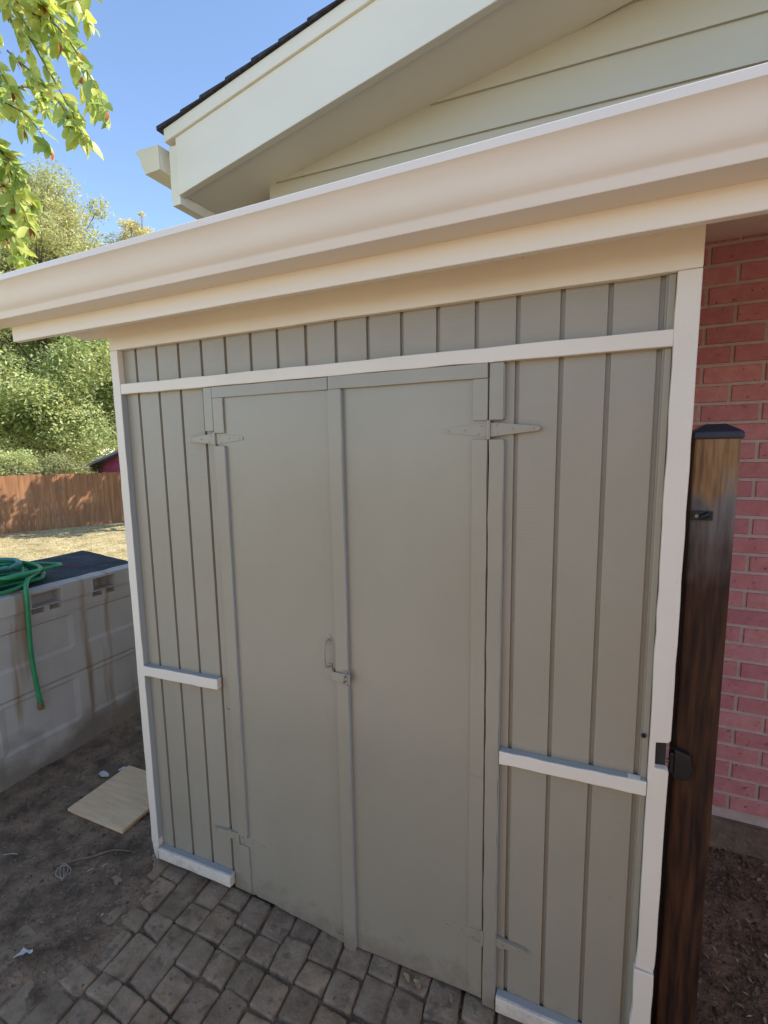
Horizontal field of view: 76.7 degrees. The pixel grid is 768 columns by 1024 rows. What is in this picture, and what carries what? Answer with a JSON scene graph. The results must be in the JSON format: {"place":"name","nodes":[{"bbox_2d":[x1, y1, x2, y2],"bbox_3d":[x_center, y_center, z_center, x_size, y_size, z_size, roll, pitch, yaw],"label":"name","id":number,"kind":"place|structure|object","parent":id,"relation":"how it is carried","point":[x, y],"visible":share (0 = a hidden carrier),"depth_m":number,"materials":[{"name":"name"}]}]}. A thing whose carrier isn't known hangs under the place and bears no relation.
{"place":"outdoors","nodes":[
{"label":"outdoors","id":0,"kind":"place"},
{"bbox_2d":[0,458,127,560],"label":"lawn","id":1,"kind":"structure","parent":0,"point":[105,548],"depth_m":9.26,"materials":[{"name":"beige plant"}]},
{"bbox_2d":[0,447,39,475],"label":"shrub","id":2,"kind":"object","parent":1,"relation":"on","point":[24,456],"visible":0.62,"depth_m":12.62,"materials":[{"name":"green plant"}]},
{"bbox_2d":[0,450,91,500],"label":"shrub","id":3,"kind":"object","parent":1,"relation":"on","point":[53,464],"visible":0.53,"depth_m":12.57,"materials":[{"name":"green plant"}]},
{"bbox_2d":[0,0,112,269],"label":"fruit tree","id":4,"kind":"object","parent":1,"relation":"on","point":[40,15],"visible":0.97,"depth_m":2.25,"materials":[{"name":"green plant"}]},
{"bbox_2d":[0,156,114,472],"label":"broadleaf tree","id":5,"kind":"object","parent":1,"relation":"on","point":[55,222],"visible":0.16,"depth_m":20.81,"materials":[{"name":"green plant"}]},
{"bbox_2d":[0,270,117,491],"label":"broadleaf tree","id":6,"kind":"object","parent":1,"relation":"on","point":[52,415],"visible":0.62,"depth_m":15.11,"materials":[{"name":"green plant"}]},
{"bbox_2d":[0,340,117,475],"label":"broadleaf tree","id":7,"kind":"object","parent":1,"relation":"on","point":[4,345],"depth_m":21.02,"materials":[{"name":"green plant"}]},
{"bbox_2d":[0,472,124,534],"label":"cedar fence","id":8,"kind":"object","parent":1,"relation":"on","point":[110,491],"visible":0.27,"depth_m":10.91,"materials":[{"name":"brown wood"}]},
{"bbox_2d":[76,454,106,507],"bbox_3d":[-8.808,-0.846,14.371,1.388,1.730,1.682,2,8,24],"label":"shrub","id":9,"kind":"object","parent":1,"relation":"on","point":[95,467],"visible":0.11,"depth_m":14.53,"materials":[{"name":"green plant"}]},
{"bbox_2d":[78,230,120,246],"bbox_3d":[-18.088,-10.024,32.027,5.282,15.625,5.015,-8,10,-42],"label":"broadleaf tree","id":10,"kind":"object","parent":1,"relation":"on","point":[109,241],"visible":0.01,"depth_m":30.48,"materials":[{"name":"green plant"}]},
{"bbox_2d":[82,450,119,505],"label":"outbuilding","id":11,"kind":"structure","parent":1,"relation":"on","point":[112,464],"depth_m":14.41,"materials":[{"name":"red wood"}]},
{"bbox_2d":[116,211,152,240],"bbox_3d":[-14.104,-9.556,28.915,2.330,15.439,2.573,-2,8,-11],"label":"broadleaf tree","id":12,"kind":"object","parent":1,"relation":"on","point":[137,229],"visible":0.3,"depth_m":27.67,"materials":[{"name":"yellow plant"}]},
{"bbox_2d":[0,0,334,454],"label":"sky","id":13,"kind":"structure","parent":0,"point":[151,59],"materials":[{"name":"blue"}]},
{"bbox_2d":[0,853,522,1023],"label":"stone paving","id":14,"kind":"structure","parent":0,"point":[295,952],"depth_m":1.53,"materials":[{"name":"grey stone"}]},
{"bbox_2d":[0,62,767,1023],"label":"shed","id":15,"kind":"structure","parent":14,"relation":"on","point":[404,450],"depth_m":1.31,"materials":[{"name":"beige paint"}]},
{"bbox_2d":[188,377,349,942],"bbox_3d":[-0.378,0.524,1.607,0.612,1.856,0.041,2,8,24],"label":"door","id":16,"kind":"structure","parent":15,"relation":"in","point":[270,440],"depth_m":1.59,"materials":[{"name":"beige paint"}]},
{"bbox_2d":[327,363,540,997],"bbox_3d":[0.118,0.545,1.380,0.587,1.855,0.046,2,8,24],"label":"door","id":17,"kind":"structure","parent":15,"relation":"in","point":[409,449],"depth_m":1.40,"materials":[{"name":"beige paint"}]},
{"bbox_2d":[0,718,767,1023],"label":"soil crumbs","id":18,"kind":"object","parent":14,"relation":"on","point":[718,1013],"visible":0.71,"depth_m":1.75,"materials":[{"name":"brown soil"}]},
{"bbox_2d":[403,972,409,981],"bbox_3d":[0.073,1.451,1.515,0.015,0.007,0.028,-5,9,-29],"label":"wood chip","id":19,"kind":"object","parent":14,"relation":"on","point":[407,976],"visible":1,"depth_m":1.51,"materials":[{"name":"wood"}]},
{"bbox_2d":[413,979,421,990],"bbox_3d":[0.106,1.453,1.494,0.022,0.007,0.035,-4,8,-19],"label":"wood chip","id":20,"kind":"object","parent":14,"relation":"on","point":[417,983],"visible":1,"depth_m":1.50,"materials":[{"name":"beige wood"}]},
{"bbox_2d":[0,712,767,1023],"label":"dirt ground","id":21,"kind":"structure","parent":0,"point":[106,935],"depth_m":1.80,"materials":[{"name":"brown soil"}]},
{"bbox_2d":[13,947,32,959],"bbox_3d":[-1.187,1.448,1.597,0.053,0.012,0.025,-5,9,-29],"label":"paper scrap","id":22,"kind":"object","parent":21,"relation":"on","point":[23,951],"visible":1,"depth_m":1.60,"materials":[{"name":"white paper"}]},
{"bbox_2d":[55,864,70,880],"bbox_3d":[-1.266,1.419,1.915,0.076,0.008,0.059,2,8,24],"label":"twine","id":23,"kind":"object","parent":21,"relation":"on","point":[63,875],"visible":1,"depth_m":1.91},
{"bbox_2d":[0,550,140,792],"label":"deck box","id":24,"kind":"object","parent":21,"relation":"on","point":[83,634],"visible":0.9,"depth_m":2.66,"materials":[{"name":"grey plastic"}]},
{"bbox_2d":[0,560,61,709],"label":"garden hose","id":25,"kind":"object","parent":24,"relation":"on","point":[9,579],"visible":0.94,"depth_m":2.48,"materials":[{"name":"green rubber"}]},
{"bbox_2d":[0,557,23,573],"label":"garden hose","id":26,"kind":"object","parent":25,"relation":"on","point":[14,566],"visible":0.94,"depth_m":2.58,"materials":[{"name":"teal rubber"}]},
{"bbox_2d":[41,849,132,867],"bbox_3d":[-1.205,1.407,1.980,0.338,0.013,0.023,-3,8,-12],"label":"twig","id":27,"kind":"object","parent":21,"relation":"on","point":[95,855],"visible":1,"depth_m":1.98,"materials":[{"name":"brown wood"}]},
{"bbox_2d":[98,771,108,776],"bbox_3d":[-1.426,1.335,2.472,0.064,0.012,0.039,5,9,37],"label":"paint flake","id":28,"kind":"object","parent":21,"relation":"on","point":[103,773],"visible":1,"depth_m":2.47,"materials":[{"name":"white paint"}]},
{"bbox_2d":[68,765,149,833],"bbox_3d":[-1.230,1.356,2.313,0.358,0.017,0.325,2,9,23],"label":"plywood board","id":29,"kind":"object","parent":21,"relation":"on","point":[118,802],"visible":0.71,"depth_m":2.26,"materials":[{"name":"beige wood"}]},
{"bbox_2d":[136,0,767,861],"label":"house","id":30,"kind":"structure","parent":21,"relation":"on","point":[336,90],"depth_m":1.87,"materials":[{"name":"red brick"}]},
{"bbox_2d":[651,424,744,1023],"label":"gate post","id":31,"kind":"object","parent":21,"relation":"on","point":[710,516],"visible":0.92,"depth_m":1.17,"materials":[{"name":"brown wood"}]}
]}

